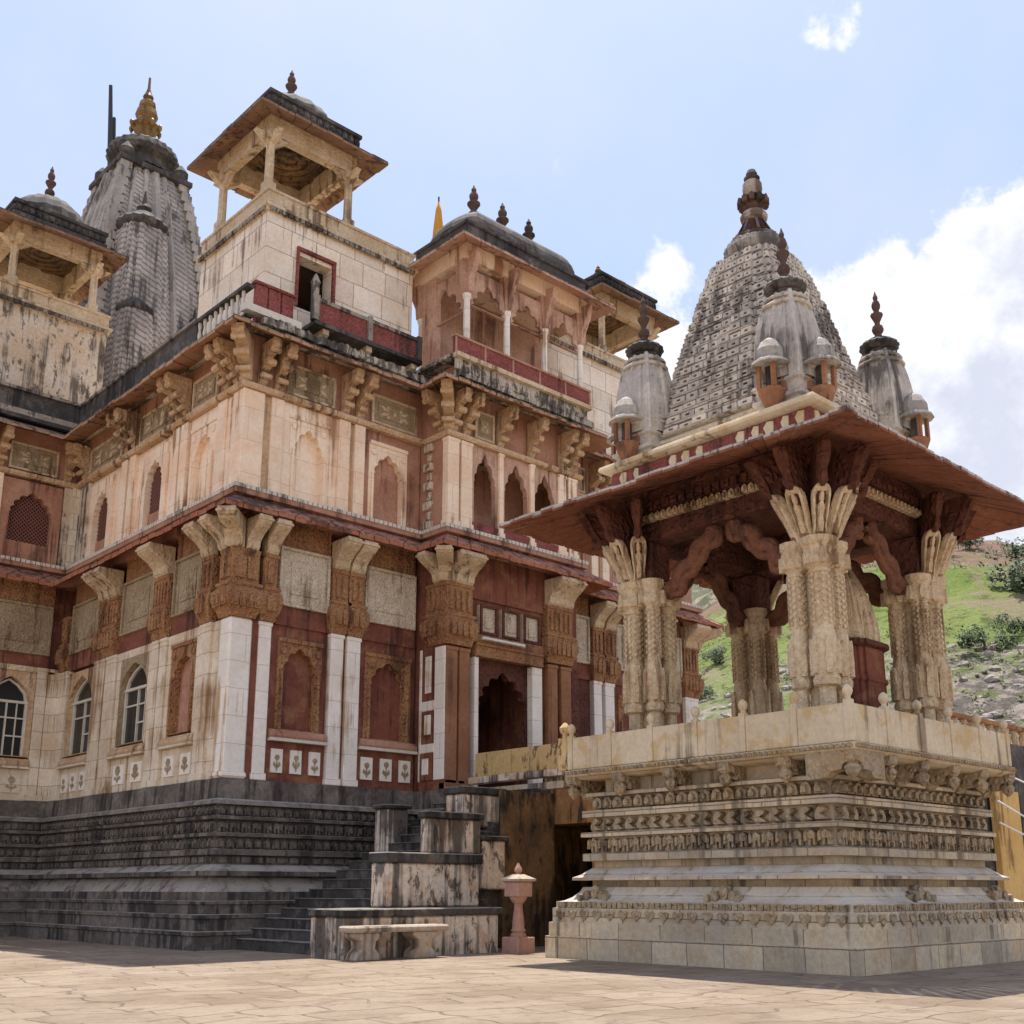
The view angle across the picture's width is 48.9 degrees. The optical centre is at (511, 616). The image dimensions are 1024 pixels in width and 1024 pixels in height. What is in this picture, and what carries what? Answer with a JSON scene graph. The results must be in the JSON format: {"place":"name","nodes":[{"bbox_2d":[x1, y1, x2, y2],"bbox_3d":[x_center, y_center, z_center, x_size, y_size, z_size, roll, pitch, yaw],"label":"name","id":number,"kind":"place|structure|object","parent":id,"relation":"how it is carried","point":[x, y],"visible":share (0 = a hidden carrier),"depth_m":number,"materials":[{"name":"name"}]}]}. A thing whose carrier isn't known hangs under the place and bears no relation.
{"place":"outdoors","nodes":[
{"label":"outdoors","id":0,"kind":"place"},
{"bbox_2d":[0,937,1023,1023],"bbox_3d":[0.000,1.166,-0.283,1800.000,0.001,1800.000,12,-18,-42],"label":"ground","id":1,"kind":"structure","parent":0,"point":[46,981],"depth_m":13.61,"materials":[{"name":"beige stone"}]},
{"bbox_2d":[0,70,723,950],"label":"temple building","id":2,"kind":"structure","parent":1,"relation":"on","point":[272,572],"depth_m":29.70,"materials":[{"name":"stone"}]},
{"bbox_2d":[0,668,36,757],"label":"window","id":3,"kind":"structure","parent":2,"relation":"in","point":[17,688],"depth_m":31.39,"materials":[{"name":"beige glass"}]},
{"bbox_2d":[0,476,62,564],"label":"window","id":4,"kind":"structure","parent":2,"relation":"in","point":[30,512],"depth_m":32.59,"materials":[{"name":"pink stone"}]},
{"bbox_2d":[62,666,93,757],"bbox_3d":[-11.800,2.650,30.982,0.260,2.340,1.750,12,-18,-42],"label":"window","id":5,"kind":"structure","parent":2,"relation":"in","point":[75,742],"depth_m":31.30,"materials":[{"name":"beige glass"}]},
{"bbox_2d":[85,474,116,556],"bbox_3d":[-11.647,-2.763,32.126,0.260,2.280,1.600,12,-18,-42],"label":"window","id":6,"kind":"structure","parent":2,"relation":"in","point":[102,499],"depth_m":32.28,"materials":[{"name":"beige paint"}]},
{"bbox_2d":[107,85,115,165],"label":"flagpole","id":7,"kind":"object","parent":2,"relation":"on","point":[111,127],"visible":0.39,"depth_m":47.83,"materials":[{"name":"black metal"}]},
{"bbox_2d":[115,652,149,746],"bbox_3d":[-9.533,2.125,28.607,0.260,2.240,1.600,12,-18,-42],"label":"window","id":8,"kind":"structure","parent":2,"relation":"in","point":[134,670],"depth_m":28.89,"materials":[{"name":"beige glass"}]},
{"bbox_2d":[138,441,170,529],"bbox_3d":[-9.379,-3.336,29.763,0.260,2.280,1.450,12,-18,-42],"label":"window","id":9,"kind":"structure","parent":2,"relation":"in","point":[155,472],"depth_m":29.90,"materials":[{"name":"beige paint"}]},
{"bbox_2d":[432,197,442,237],"bbox_3d":[-2.447,-9.517,36.543,0.454,9.270,0.378,6,-15,-23],"label":"flag","id":10,"kind":"object","parent":2,"relation":"on","point":[438,222],"visible":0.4,"depth_m":37.32,"materials":[{"name":"orange fabric"}]},
{"bbox_2d":[482,636,524,647],"bbox_3d":[-0.199,0.672,29.403,1.500,0.080,0.102,12,-18,-42],"label":"tube light","id":11,"kind":"object","parent":2,"relation":"attached to","point":[502,641],"visible":1,"depth_m":29.34,"materials":[{"name":"white paint"}]},
{"bbox_2d":[469,642,544,786],"bbox_3d":[-0.173,2.713,29.377,2.420,3.740,0.510,12,-18,-42],"label":"doorway","id":12,"kind":"structure","parent":2,"relation":"in","point":[521,669],"depth_m":29.76,"materials":[{"name":"brown stone"}]},
{"bbox_2d":[581,553,587,572],"bbox_3d":[1.794,-2.326,33.929,1.150,2.280,0.260,12,-18,-42],"label":"window","id":13,"kind":"structure","parent":2,"relation":"in","point":[584,557],"depth_m":33.99,"materials":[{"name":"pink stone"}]},
{"bbox_2d":[339,924,448,961],"bbox_3d":[-2.085,5.797,20.034,2.130,0.580,0.480,12,-18,-42],"label":"stone bench","id":14,"kind":"object","parent":1,"relation":"on","point":[363,939],"visible":1,"depth_m":19.76,"materials":[{"name":"beige stone"}]},
{"bbox_2d":[236,785,554,959],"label":"staircase","id":15,"kind":"structure","parent":1,"relation":"on","point":[460,856],"depth_m":23.08,"materials":[{"name":"stone"}]},
{"bbox_2d":[500,863,535,953],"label":"stone lamp pillar","id":16,"kind":"structure","parent":1,"relation":"on","point":[518,888],"depth_m":21.95,"materials":[{"name":"stone"}]},
{"bbox_2d":[468,723,597,907],"bbox_3d":[1.613,5.231,25.672,7.530,4.540,6.305,12,-18,-42],"label":"footbridge","id":17,"kind":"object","parent":1,"relation":"on","point":[548,762],"visible":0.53,"depth_m":26.59,"materials":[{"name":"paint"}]},
{"bbox_2d":[499,168,1023,975],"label":"stone pavilion","id":18,"kind":"structure","parent":1,"relation":"on","point":[767,440],"depth_m":19.78,"materials":[{"name":"beige stone"}]},
{"bbox_2d":[844,566,889,707],"bbox_3d":[6.369,0.817,21.320,1.260,4.094,1.260,12,-18,-42],"label":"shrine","id":19,"kind":"object","parent":18,"relation":"on","point":[870,681],"visible":0.28,"depth_m":20.89,"materials":[{"name":"red stone"}]},
{"bbox_2d":[951,712,1023,900],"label":"boundary wall","id":20,"kind":"structure","parent":1,"relation":"on","point":[1008,846],"depth_m":26.66,"materials":[{"name":"stone"}]},
{"bbox_2d":[0,0,1023,545],"label":"sky","id":21,"kind":"structure","parent":0,"point":[883,139],"materials":[{"name":"blue"}]},
{"bbox_2d":[691,584,717,612],"bbox_3d":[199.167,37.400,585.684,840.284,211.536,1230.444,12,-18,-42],"label":"mountain","id":22,"kind":"structure","parent":0,"point":[705,598],"depth_m":556.29,"materials":[{"name":"green plant"}]},
{"bbox_2d":[698,540,1023,744],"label":"hill","id":23,"kind":"structure","parent":0,"point":[975,597],"depth_m":111.91,"materials":[{"name":"green plant"}]},
{"bbox_2d":[699,684,715,700],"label":"bush","id":24,"kind":"object","parent":23,"relation":"on","point":[710,691],"visible":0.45,"depth_m":109.31,"materials":[{"name":"green plant"}]},
{"bbox_2d":[700,644,727,662],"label":"bush","id":25,"kind":"object","parent":23,"relation":"on","point":[717,653],"visible":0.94,"depth_m":121.88,"materials":[{"name":"green plant"}]},
{"bbox_2d":[698,537,1023,741],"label":"scrub","id":26,"kind":"object","parent":23,"relation":"on","point":[723,637],"visible":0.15,"depth_m":101.83,"materials":[{"name":"green plant"}]},
{"bbox_2d":[699,638,1023,732],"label":"boulders","id":27,"kind":"object","parent":23,"relation":"on","point":[988,678],"visible":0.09,"depth_m":96.38,"materials":[{"name":"stone"}]},
{"bbox_2d":[958,537,984,549],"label":"bush","id":28,"kind":"object","parent":23,"relation":"on","point":[965,543],"visible":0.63,"depth_m":151.93,"materials":[{"name":"green plant"}]},
{"bbox_2d":[953,624,1019,651],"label":"bush","id":29,"kind":"object","parent":23,"relation":"on","point":[969,640],"visible":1,"depth_m":101.50,"materials":[{"name":"green plant"}]},
{"bbox_2d":[983,537,1023,562],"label":"bush","id":30,"kind":"object","parent":23,"relation":"on","point":[1016,550],"visible":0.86,"depth_m":141.53,"materials":[{"name":"green plant"}]},
{"bbox_2d":[984,552,1023,591],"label":"bush","id":31,"kind":"object","parent":23,"relation":"on","point":[1013,573],"visible":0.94,"depth_m":117.11,"materials":[{"name":"green plant"}]},
{"bbox_2d":[988,613,1023,636],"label":"bush","id":32,"kind":"object","parent":23,"relation":"on","point":[1016,626],"visible":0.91,"depth_m":104.26,"materials":[{"name":"green plant"}]},
{"bbox_2d":[997,800,1023,816],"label":"cable","id":33,"kind":"object","parent":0,"point":[1010,808],"visible":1,"depth_m":26.41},
{"bbox_2d":[999,822,1023,834],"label":"cable","id":34,"kind":"object","parent":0,"point":[1009,827],"visible":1,"depth_m":26.26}
]}

